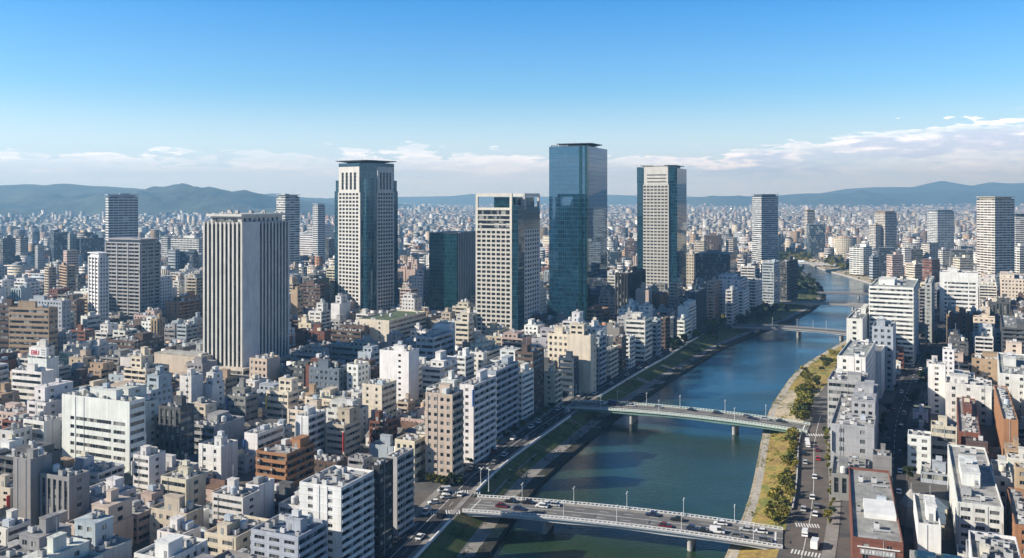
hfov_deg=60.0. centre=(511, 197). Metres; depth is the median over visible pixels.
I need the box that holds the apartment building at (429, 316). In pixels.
[423,302,436,328]
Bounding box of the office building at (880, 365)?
[876,344,884,398]
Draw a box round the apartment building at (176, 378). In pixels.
[171,365,189,385]
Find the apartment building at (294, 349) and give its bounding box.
[289,345,303,353]
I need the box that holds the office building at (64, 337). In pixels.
[58,328,76,354]
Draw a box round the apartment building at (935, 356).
[927,355,940,366]
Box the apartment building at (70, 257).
[63,250,78,273]
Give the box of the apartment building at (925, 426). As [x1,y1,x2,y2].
[913,420,928,430]
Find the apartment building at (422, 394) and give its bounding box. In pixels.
[419,390,425,399]
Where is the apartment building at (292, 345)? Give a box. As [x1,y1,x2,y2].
[289,335,301,348]
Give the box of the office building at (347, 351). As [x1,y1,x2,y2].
[328,335,379,362]
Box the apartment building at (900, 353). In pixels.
[896,340,903,367]
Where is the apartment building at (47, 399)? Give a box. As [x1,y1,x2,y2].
[27,377,73,416]
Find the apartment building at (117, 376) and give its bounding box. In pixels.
[109,370,123,381]
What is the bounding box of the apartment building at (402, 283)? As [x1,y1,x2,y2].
[399,279,408,287]
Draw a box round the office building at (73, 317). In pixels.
[71,311,74,326]
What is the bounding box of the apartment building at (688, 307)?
[677,298,695,332]
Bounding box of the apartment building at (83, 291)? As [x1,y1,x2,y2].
[74,286,87,293]
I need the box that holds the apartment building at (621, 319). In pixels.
[617,307,632,333]
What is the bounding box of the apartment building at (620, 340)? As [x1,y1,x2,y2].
[615,334,625,372]
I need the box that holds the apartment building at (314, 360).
[306,353,340,386]
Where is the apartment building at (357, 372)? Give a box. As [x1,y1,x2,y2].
[347,359,368,390]
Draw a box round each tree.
[417,470,423,477]
[425,472,430,480]
[429,473,437,482]
[439,475,448,483]
[446,472,455,485]
[452,474,463,483]
[510,426,519,432]
[669,338,682,346]
[681,334,687,342]
[692,329,700,336]
[706,327,718,335]
[719,317,726,322]
[734,313,742,320]
[742,314,749,318]
[763,506,774,517]
[765,500,776,507]
[766,490,777,498]
[767,305,776,311]
[768,511,782,524]
[772,494,781,502]
[774,501,786,512]
[777,471,791,478]
[777,474,786,479]
[777,478,785,483]
[777,505,790,520]
[779,495,789,504]
[780,455,792,463]
[784,434,793,440]
[784,478,795,484]
[784,487,796,498]
[786,459,798,466]
[786,483,795,490]
[787,448,795,453]
[789,429,797,435]
[789,440,797,448]
[790,405,798,414]
[794,389,802,397]
[795,383,807,388]
[795,397,808,406]
[798,403,811,413]
[798,410,810,421]
[799,366,807,372]
[799,390,814,398]
[802,372,809,378]
[803,387,812,397]
[804,398,813,405]
[812,375,820,384]
[822,360,828,365]
[823,509,832,518]
[828,348,834,355]
[879,423,887,435]
[884,403,891,410]
[900,446,907,452]
[902,466,916,479]
[907,392,918,403]
[918,369,924,378]
[925,352,932,357]
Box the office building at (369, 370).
[342,362,370,380]
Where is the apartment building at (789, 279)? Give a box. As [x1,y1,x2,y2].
[780,256,797,300]
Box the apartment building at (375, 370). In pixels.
[358,355,379,378]
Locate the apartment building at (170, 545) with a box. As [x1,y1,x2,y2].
[134,533,207,557]
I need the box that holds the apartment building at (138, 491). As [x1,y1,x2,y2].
[136,489,144,494]
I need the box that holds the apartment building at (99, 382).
[73,378,118,390]
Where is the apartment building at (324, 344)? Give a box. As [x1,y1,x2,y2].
[320,340,331,346]
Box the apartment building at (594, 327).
[588,317,606,333]
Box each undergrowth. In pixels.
[450,348,697,557]
[687,260,825,352]
[745,353,836,527]
[807,260,874,281]
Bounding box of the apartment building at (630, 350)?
[626,334,634,367]
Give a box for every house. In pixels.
[0,506,9,517]
[124,470,132,485]
[182,454,198,462]
[206,478,226,500]
[238,439,243,454]
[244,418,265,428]
[254,417,286,423]
[258,402,265,415]
[365,427,406,445]
[397,421,418,428]
[415,398,422,407]
[912,417,926,423]
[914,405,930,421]
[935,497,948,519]
[937,507,944,515]
[939,515,945,539]
[988,446,999,462]
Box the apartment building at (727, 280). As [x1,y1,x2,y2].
[718,271,747,315]
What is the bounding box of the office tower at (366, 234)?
[335,160,397,309]
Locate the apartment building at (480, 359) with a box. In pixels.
[469,347,486,375]
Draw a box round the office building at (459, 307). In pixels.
[452,299,472,314]
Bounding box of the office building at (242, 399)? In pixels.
[226,378,257,422]
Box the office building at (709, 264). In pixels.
[695,249,735,282]
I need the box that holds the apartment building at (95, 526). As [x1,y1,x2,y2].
[74,509,131,557]
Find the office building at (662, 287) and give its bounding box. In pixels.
[655,281,668,304]
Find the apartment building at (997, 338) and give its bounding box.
[995,329,999,348]
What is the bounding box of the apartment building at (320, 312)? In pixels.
[309,299,330,328]
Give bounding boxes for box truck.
[608,399,620,405]
[810,537,819,549]
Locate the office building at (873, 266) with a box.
[869,254,878,278]
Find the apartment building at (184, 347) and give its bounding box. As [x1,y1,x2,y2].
[178,343,195,351]
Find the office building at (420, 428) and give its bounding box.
[413,422,424,433]
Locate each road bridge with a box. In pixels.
[462,494,782,550]
[562,400,809,434]
[732,323,846,340]
[780,300,866,310]
[798,262,835,266]
[816,291,868,298]
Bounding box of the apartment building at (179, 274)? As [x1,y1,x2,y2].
[172,273,183,282]
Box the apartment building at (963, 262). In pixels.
[953,255,972,270]
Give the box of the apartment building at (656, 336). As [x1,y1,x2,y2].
[652,317,661,354]
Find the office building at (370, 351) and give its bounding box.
[358,343,379,363]
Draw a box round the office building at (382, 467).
[368,457,392,557]
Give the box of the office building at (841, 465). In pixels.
[831,455,865,500]
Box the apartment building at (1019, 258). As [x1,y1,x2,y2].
[1015,243,1023,273]
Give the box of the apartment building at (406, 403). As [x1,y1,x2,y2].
[397,393,414,413]
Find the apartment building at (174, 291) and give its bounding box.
[172,283,176,298]
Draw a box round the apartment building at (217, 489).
[210,485,226,502]
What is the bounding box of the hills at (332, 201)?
[265,193,425,207]
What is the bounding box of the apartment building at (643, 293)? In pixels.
[636,282,651,304]
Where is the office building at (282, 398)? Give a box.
[265,374,298,421]
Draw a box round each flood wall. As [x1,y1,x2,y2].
[413,518,450,557]
[476,415,570,491]
[597,337,697,397]
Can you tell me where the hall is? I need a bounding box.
[154,349,210,373]
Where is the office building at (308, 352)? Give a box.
[291,342,328,361]
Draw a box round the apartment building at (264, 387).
[257,379,278,396]
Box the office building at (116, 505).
[65,475,132,545]
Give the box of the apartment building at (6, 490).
[0,462,12,508]
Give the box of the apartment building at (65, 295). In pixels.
[57,291,80,298]
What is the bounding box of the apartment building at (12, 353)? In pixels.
[0,349,19,357]
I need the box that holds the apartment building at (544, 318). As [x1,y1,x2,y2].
[533,311,556,325]
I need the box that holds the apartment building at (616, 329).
[606,320,623,344]
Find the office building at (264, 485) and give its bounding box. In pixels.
[246,475,273,518]
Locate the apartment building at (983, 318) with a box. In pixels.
[973,309,994,345]
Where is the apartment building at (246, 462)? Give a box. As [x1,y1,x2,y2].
[238,452,255,472]
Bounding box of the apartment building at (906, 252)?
[902,245,910,272]
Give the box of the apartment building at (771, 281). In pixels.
[762,259,779,305]
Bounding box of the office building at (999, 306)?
[988,294,1009,328]
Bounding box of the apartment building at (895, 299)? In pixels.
[869,275,918,364]
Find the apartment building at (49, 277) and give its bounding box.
[44,262,55,293]
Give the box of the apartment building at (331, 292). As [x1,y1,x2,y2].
[329,276,334,302]
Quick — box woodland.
[779,251,899,294]
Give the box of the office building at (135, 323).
[125,318,145,330]
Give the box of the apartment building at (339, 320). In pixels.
[331,314,349,326]
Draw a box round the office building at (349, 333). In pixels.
[328,321,368,342]
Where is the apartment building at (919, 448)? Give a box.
[908,429,930,473]
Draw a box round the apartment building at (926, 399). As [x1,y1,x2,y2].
[925,393,927,405]
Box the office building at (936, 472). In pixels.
[921,455,947,484]
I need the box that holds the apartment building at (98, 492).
[90,475,136,509]
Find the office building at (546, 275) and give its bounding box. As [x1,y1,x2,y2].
[545,269,548,280]
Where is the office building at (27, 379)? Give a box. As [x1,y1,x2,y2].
[12,356,53,404]
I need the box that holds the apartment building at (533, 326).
[524,318,544,336]
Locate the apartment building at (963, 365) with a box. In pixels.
[955,349,968,370]
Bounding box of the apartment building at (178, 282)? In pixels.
[172,276,183,295]
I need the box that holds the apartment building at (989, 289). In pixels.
[979,278,996,305]
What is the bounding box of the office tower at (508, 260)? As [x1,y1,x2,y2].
[476,193,539,333]
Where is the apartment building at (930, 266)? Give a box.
[922,257,939,281]
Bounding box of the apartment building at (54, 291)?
[45,287,69,298]
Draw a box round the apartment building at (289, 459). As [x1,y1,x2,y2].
[255,434,314,486]
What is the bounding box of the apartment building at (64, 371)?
[59,364,70,380]
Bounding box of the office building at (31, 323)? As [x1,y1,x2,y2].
[9,301,57,355]
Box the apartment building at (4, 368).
[0,362,8,390]
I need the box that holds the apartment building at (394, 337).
[378,330,405,348]
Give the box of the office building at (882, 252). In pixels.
[877,247,894,277]
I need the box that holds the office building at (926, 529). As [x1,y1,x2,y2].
[913,492,940,553]
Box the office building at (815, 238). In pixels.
[807,222,824,255]
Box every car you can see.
[393,536,401,543]
[415,533,424,539]
[428,498,440,504]
[440,493,452,498]
[441,489,449,494]
[457,491,464,496]
[467,465,474,470]
[495,502,508,507]
[504,498,517,502]
[512,505,525,510]
[521,499,533,504]
[535,502,548,507]
[538,500,550,504]
[549,501,560,506]
[645,511,658,516]
[658,521,672,527]
[670,515,683,521]
[686,524,698,530]
[697,526,711,532]
[713,519,727,525]
[730,531,744,537]
[739,525,752,531]
[754,527,767,533]
[758,535,772,541]
[800,505,806,511]
[812,510,817,516]
[896,488,901,493]
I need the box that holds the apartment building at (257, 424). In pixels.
[244,422,259,431]
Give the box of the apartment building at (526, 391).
[519,362,533,419]
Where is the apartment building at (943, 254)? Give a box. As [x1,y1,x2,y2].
[938,247,948,266]
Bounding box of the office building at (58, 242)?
[49,230,67,262]
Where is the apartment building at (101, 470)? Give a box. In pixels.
[72,451,123,485]
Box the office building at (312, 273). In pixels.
[302,270,325,282]
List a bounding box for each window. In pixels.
[9,525,28,535]
[24,423,42,428]
[32,433,42,437]
[43,477,44,515]
[48,478,50,513]
[54,479,55,511]
[59,480,61,509]
[65,481,66,509]
[77,417,110,424]
[77,425,110,432]
[77,433,110,441]
[77,442,110,449]
[77,450,110,458]
[99,472,108,478]
[114,421,124,425]
[114,430,124,434]
[114,439,124,443]
[114,447,124,451]
[114,456,124,460]
[130,402,143,408]
[130,411,143,417]
[130,419,143,426]
[130,428,143,434]
[130,436,143,443]
[130,445,142,452]
[134,458,147,462]
[134,465,147,470]
[134,473,147,477]
[134,480,147,484]
[139,514,149,521]
[139,523,149,530]
[139,531,149,539]
[161,409,162,449]
[162,480,184,487]
[163,490,184,494]
[166,409,167,452]
[171,410,173,453]
[176,411,178,458]
[181,408,192,414]
[181,416,192,422]
[181,424,192,430]
[181,432,192,438]
[181,440,192,446]
[181,448,192,454]
[203,428,212,432]
[203,435,212,439]
[208,538,217,542]
[208,547,217,552]
[214,497,241,504]
[214,504,241,511]
[214,511,235,516]
[223,540,231,545]
[228,398,244,402]
[228,405,244,408]
[229,411,244,415]
[247,403,256,408]
[255,535,263,539]
[255,543,263,547]
[255,551,263,555]
[258,428,282,440]
[258,436,282,448]
[261,454,270,458]
[261,462,270,466]
[261,469,270,473]
[267,393,286,397]
[267,400,286,404]
[267,406,286,411]
[267,413,286,417]
[270,537,278,541]
[270,546,278,550]
[270,554,278,557]
[273,455,284,460]
[273,463,284,468]
[273,471,284,475]
[280,507,292,512]
[285,540,294,544]
[285,548,294,553]
[299,535,309,544]
[299,544,309,552]
[313,527,322,535]
[313,536,322,544]
[313,544,322,552]
[327,426,343,430]
[327,433,341,437]
[327,439,341,443]
[327,446,341,450]
[342,173,343,189]
[345,422,359,430]
[345,429,359,437]
[345,435,359,443]
[345,441,359,450]
[345,448,359,455]
[346,173,347,189]
[350,172,351,189]
[350,460,362,464]
[354,172,355,189]
[373,423,383,427]
[373,430,383,433]
[380,172,381,189]
[381,464,391,472]
[381,473,391,481]
[381,482,391,490]
[381,491,391,499]
[381,499,391,508]
[381,508,391,517]
[381,517,391,526]
[381,526,391,535]
[381,535,391,544]
[381,543,391,553]
[382,383,395,390]
[382,390,395,396]
[382,396,395,403]
[382,402,395,409]
[383,173,384,189]
[386,173,387,189]
[389,173,390,189]
[415,440,424,448]
[415,450,424,458]
[415,459,424,468]
[497,423,515,436]
[829,383,854,387]
[829,390,852,393]
[829,397,838,400]
[834,477,838,491]
[842,478,846,492]
[922,474,947,480]
[932,428,955,433]
[932,437,955,442]
[932,445,947,449]
[932,453,947,458]
[961,507,970,511]
[961,515,970,519]
[961,524,970,528]
[961,532,968,536]
[975,509,984,513]
[975,517,984,521]
[975,526,984,530]
[990,511,999,515]
[990,519,999,523]
[990,528,999,532]
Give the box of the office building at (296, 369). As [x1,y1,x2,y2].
[283,358,310,386]
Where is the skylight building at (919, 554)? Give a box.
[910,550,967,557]
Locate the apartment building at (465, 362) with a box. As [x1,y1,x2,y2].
[454,347,473,377]
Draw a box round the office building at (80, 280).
[76,273,85,290]
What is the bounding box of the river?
[489,264,870,557]
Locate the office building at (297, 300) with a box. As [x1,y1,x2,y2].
[291,286,302,314]
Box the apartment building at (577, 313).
[563,309,583,325]
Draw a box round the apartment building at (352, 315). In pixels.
[350,310,361,319]
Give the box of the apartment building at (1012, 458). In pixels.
[1007,446,1023,487]
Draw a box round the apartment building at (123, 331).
[113,327,137,337]
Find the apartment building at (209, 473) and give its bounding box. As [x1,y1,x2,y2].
[199,467,212,477]
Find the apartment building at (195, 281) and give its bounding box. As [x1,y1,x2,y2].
[187,272,202,294]
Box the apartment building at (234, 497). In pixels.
[212,477,259,526]
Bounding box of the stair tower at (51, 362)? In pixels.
[28,355,58,381]
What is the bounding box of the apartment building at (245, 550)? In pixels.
[238,548,250,553]
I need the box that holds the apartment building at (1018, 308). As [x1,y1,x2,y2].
[1010,300,1023,315]
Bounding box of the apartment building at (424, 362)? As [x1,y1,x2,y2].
[419,357,430,365]
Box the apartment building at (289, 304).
[289,294,290,313]
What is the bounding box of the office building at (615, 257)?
[608,249,621,264]
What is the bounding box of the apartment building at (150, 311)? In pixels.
[134,307,161,318]
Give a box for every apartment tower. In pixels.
[87,251,109,323]
[104,237,160,319]
[105,193,138,241]
[276,194,299,264]
[313,204,324,259]
[751,194,778,262]
[804,209,814,237]
[869,223,880,248]
[874,211,896,248]
[927,209,953,251]
[977,197,1014,274]
[1015,214,1023,245]
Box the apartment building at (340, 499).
[299,465,374,557]
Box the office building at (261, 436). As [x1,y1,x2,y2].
[243,423,283,452]
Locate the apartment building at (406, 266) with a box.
[398,262,410,280]
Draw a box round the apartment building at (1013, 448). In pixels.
[1003,436,1020,460]
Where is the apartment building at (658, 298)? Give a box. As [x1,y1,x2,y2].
[652,291,667,308]
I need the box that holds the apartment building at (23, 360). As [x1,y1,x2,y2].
[17,339,54,366]
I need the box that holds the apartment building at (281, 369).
[280,363,285,376]
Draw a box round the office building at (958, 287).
[940,265,977,321]
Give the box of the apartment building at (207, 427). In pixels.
[194,410,243,453]
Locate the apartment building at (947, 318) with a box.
[946,306,958,343]
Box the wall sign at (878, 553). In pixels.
[857,545,899,557]
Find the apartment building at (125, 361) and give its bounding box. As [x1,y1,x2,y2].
[120,350,140,366]
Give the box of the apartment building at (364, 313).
[356,308,373,319]
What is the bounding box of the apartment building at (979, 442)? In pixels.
[957,435,988,455]
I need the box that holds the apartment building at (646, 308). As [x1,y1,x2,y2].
[638,302,652,318]
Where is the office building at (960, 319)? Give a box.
[949,302,969,348]
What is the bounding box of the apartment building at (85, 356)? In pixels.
[69,342,95,365]
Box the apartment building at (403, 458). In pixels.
[386,447,414,535]
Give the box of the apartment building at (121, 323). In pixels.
[118,321,133,328]
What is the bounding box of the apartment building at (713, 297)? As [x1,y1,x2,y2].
[707,276,719,319]
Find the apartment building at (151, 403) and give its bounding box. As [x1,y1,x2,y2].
[116,382,158,446]
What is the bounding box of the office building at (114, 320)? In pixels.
[109,318,118,322]
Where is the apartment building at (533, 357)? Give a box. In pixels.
[515,335,543,411]
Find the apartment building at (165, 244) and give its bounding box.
[161,236,170,256]
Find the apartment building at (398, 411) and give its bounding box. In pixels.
[396,406,401,415]
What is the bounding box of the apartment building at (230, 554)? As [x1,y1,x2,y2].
[194,550,268,557]
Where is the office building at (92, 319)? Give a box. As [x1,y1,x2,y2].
[81,306,100,328]
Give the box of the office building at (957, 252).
[950,249,972,266]
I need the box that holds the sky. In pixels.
[0,0,1023,261]
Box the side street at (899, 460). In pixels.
[883,321,945,543]
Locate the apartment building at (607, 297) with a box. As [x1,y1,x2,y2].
[599,284,614,320]
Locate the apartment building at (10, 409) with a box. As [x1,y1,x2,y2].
[0,396,26,425]
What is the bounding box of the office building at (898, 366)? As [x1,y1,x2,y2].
[896,360,900,374]
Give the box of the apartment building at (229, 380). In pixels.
[220,360,236,396]
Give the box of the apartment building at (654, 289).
[647,284,658,293]
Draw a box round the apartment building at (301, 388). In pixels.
[298,382,308,391]
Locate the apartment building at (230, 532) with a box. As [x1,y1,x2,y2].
[204,513,267,555]
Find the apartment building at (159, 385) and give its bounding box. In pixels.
[147,365,171,404]
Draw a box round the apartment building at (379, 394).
[362,378,396,417]
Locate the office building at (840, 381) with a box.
[828,368,868,432]
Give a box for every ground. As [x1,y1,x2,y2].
[132,215,1022,557]
[725,257,918,557]
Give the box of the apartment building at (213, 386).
[203,366,224,410]
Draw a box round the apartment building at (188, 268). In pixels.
[170,261,196,276]
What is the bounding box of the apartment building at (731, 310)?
[725,286,737,323]
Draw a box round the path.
[487,365,684,537]
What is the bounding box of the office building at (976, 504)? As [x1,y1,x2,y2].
[948,444,1003,550]
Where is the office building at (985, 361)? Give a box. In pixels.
[972,351,996,382]
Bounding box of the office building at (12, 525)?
[0,508,30,547]
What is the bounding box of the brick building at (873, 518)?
[849,467,903,557]
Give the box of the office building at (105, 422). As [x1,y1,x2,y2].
[62,377,144,472]
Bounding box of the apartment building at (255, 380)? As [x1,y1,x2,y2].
[237,374,267,392]
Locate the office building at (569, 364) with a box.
[559,351,578,396]
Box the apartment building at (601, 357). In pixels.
[596,330,606,384]
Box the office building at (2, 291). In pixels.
[0,287,5,298]
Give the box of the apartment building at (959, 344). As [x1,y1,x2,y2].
[949,330,968,361]
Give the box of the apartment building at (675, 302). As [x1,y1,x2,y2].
[669,297,679,308]
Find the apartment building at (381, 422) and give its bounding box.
[369,410,397,443]
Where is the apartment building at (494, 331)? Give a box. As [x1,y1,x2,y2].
[484,322,508,344]
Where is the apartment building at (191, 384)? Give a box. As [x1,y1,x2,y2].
[180,367,202,402]
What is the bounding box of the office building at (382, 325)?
[357,310,425,341]
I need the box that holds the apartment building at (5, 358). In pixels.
[0,349,16,376]
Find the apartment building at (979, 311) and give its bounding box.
[970,309,984,331]
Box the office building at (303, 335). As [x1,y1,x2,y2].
[295,324,330,343]
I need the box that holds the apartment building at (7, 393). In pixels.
[0,375,19,405]
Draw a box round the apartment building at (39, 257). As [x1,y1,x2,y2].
[35,245,43,269]
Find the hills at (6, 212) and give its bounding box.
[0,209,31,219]
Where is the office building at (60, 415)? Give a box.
[58,413,61,456]
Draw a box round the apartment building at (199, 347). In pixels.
[190,342,202,351]
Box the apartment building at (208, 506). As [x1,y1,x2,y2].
[204,502,211,527]
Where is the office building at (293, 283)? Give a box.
[289,274,298,291]
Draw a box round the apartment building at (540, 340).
[531,325,553,348]
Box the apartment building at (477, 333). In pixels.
[474,328,482,342]
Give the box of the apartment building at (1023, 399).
[1023,384,1023,415]
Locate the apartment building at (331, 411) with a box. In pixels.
[326,391,368,440]
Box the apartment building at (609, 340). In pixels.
[607,335,612,346]
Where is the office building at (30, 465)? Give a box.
[13,447,51,525]
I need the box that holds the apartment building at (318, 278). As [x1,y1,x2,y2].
[304,273,328,303]
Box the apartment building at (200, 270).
[184,268,202,293]
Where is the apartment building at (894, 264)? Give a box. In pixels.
[887,252,902,276]
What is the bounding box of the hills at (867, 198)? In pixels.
[687,190,1023,206]
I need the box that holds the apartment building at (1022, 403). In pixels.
[1021,393,1022,414]
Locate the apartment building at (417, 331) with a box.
[410,323,430,337]
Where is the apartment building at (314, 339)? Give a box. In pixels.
[302,334,321,346]
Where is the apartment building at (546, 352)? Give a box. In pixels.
[544,348,547,356]
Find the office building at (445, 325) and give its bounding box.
[435,320,454,354]
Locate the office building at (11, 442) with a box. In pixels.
[0,427,22,452]
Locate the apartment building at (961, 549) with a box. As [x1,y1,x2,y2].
[957,544,965,556]
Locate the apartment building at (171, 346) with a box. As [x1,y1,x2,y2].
[152,343,175,362]
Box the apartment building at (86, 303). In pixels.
[79,293,87,314]
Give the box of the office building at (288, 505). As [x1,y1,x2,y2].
[279,490,299,513]
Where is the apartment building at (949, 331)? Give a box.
[947,328,964,346]
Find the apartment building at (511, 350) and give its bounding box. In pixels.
[489,345,520,364]
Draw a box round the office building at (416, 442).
[395,433,424,482]
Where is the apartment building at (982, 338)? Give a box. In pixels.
[973,322,992,353]
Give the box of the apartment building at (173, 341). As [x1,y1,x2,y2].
[166,339,179,346]
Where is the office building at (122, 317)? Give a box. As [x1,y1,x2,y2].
[111,311,127,322]
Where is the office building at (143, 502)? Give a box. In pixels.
[132,484,163,543]
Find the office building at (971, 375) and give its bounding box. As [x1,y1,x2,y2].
[951,361,974,378]
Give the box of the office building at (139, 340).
[106,331,163,351]
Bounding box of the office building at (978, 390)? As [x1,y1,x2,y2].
[945,373,991,425]
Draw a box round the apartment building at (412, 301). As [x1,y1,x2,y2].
[401,292,421,310]
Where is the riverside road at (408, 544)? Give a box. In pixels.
[382,321,724,557]
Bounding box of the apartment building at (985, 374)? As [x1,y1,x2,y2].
[977,372,992,383]
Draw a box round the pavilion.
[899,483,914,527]
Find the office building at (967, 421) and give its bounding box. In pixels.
[956,396,980,444]
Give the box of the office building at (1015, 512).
[1007,487,1023,557]
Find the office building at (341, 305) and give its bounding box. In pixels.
[331,293,350,319]
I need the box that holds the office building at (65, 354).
[60,344,92,363]
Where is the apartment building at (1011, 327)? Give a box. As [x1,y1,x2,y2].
[1000,313,1023,352]
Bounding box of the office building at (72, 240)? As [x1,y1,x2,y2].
[68,231,76,249]
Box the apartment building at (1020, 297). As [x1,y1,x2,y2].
[1011,293,1023,304]
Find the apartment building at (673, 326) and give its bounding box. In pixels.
[670,316,676,341]
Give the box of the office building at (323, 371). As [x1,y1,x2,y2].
[309,351,346,390]
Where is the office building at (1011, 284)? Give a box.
[1000,270,1023,299]
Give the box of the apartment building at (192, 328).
[177,312,202,340]
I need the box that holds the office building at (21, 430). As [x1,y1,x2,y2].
[0,422,31,444]
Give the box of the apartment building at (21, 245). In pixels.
[16,236,27,255]
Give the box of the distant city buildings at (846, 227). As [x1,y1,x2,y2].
[0,203,1023,538]
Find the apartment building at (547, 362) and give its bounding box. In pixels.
[544,357,557,371]
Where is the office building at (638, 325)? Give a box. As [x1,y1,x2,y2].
[625,312,651,360]
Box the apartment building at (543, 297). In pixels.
[540,280,546,312]
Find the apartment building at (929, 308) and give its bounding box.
[925,276,934,342]
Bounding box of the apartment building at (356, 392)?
[347,386,361,403]
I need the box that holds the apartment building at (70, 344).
[58,340,89,360]
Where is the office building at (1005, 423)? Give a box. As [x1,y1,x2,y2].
[994,385,1017,454]
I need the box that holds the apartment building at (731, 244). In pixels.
[726,237,736,255]
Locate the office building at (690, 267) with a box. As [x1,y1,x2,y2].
[687,247,694,286]
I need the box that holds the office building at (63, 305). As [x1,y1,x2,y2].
[29,295,70,332]
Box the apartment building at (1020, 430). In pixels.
[1018,416,1023,441]
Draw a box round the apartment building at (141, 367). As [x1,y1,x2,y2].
[124,346,168,383]
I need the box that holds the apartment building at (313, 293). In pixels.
[300,281,325,311]
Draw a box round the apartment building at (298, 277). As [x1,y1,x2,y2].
[289,273,300,284]
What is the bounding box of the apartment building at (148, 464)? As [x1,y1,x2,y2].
[131,434,165,489]
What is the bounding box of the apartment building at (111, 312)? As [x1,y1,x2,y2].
[109,310,117,317]
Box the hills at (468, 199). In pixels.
[398,194,693,204]
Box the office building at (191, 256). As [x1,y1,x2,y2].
[180,249,197,268]
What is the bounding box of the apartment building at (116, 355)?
[100,348,132,365]
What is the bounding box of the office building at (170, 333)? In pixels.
[164,323,177,343]
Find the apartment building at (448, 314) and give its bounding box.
[431,307,454,328]
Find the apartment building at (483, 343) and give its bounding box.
[469,335,503,364]
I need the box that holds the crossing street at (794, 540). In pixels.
[241,324,933,557]
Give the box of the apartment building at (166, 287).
[161,274,171,309]
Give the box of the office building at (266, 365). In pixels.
[249,352,279,381]
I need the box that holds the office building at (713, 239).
[704,230,720,249]
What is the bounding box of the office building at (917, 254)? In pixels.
[911,246,922,262]
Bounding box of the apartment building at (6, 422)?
[2,413,31,428]
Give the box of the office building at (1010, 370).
[997,352,1023,410]
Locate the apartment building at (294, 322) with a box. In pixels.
[290,314,308,328]
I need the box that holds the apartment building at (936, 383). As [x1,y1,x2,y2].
[928,357,945,414]
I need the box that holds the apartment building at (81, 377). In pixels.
[68,368,98,387]
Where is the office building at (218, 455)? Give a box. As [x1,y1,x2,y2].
[198,425,237,479]
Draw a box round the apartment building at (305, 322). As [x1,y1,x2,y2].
[298,314,319,328]
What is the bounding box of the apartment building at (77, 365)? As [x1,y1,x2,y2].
[71,362,84,376]
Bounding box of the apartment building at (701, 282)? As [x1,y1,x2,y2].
[692,277,706,306]
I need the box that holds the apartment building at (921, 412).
[913,404,927,422]
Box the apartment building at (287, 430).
[277,419,291,436]
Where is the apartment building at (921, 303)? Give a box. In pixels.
[919,284,936,322]
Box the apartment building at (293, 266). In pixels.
[289,262,298,273]
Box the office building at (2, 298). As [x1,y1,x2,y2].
[0,296,17,303]
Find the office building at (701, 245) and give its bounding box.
[695,238,706,252]
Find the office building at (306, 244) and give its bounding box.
[300,234,312,255]
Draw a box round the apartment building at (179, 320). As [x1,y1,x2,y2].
[165,318,183,326]
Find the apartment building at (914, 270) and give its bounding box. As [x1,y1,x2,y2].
[906,260,921,286]
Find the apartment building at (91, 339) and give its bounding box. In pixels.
[86,334,95,343]
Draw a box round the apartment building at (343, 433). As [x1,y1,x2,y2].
[326,400,360,456]
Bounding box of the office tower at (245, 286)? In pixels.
[203,209,290,383]
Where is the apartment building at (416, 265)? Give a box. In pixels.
[406,259,421,280]
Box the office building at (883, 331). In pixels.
[872,316,895,390]
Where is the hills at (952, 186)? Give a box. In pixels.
[825,181,1023,193]
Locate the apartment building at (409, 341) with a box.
[405,337,415,347]
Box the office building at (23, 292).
[11,283,32,301]
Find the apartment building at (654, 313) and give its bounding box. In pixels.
[653,308,656,318]
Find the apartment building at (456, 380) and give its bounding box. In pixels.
[426,361,462,391]
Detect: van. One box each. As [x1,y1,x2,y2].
[421,505,430,514]
[436,509,445,517]
[437,485,450,492]
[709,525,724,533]
[802,527,808,536]
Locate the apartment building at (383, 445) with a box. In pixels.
[369,434,394,457]
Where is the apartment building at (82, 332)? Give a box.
[71,324,94,341]
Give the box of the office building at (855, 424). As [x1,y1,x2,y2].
[831,380,878,468]
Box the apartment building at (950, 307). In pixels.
[946,297,954,312]
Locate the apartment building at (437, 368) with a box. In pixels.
[422,345,456,389]
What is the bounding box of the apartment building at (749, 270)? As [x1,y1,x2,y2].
[741,263,755,279]
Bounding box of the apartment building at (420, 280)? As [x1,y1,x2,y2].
[409,266,428,306]
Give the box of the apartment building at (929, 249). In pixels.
[921,241,938,258]
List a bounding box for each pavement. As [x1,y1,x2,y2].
[393,312,750,557]
[821,433,840,557]
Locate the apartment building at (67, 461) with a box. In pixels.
[61,456,74,466]
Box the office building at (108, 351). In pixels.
[96,342,111,359]
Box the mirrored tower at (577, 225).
[549,140,606,320]
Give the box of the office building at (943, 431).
[931,415,956,467]
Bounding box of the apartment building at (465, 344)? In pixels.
[458,341,471,350]
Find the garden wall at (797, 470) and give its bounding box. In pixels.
[792,430,801,507]
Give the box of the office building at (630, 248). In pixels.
[625,238,636,259]
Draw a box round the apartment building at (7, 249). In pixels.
[0,235,14,265]
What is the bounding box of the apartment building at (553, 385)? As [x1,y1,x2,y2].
[544,357,562,406]
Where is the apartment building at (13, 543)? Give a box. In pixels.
[0,539,18,550]
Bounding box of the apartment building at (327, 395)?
[305,379,350,405]
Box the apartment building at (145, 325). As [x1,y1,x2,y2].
[141,314,156,331]
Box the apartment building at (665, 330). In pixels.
[659,316,669,349]
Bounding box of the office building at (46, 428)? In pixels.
[23,411,60,448]
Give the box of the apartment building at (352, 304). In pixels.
[347,299,354,309]
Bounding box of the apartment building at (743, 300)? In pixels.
[737,288,748,319]
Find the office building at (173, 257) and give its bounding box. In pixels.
[168,247,179,270]
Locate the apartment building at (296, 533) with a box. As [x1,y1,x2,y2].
[250,508,327,557]
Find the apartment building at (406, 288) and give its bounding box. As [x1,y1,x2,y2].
[400,283,417,308]

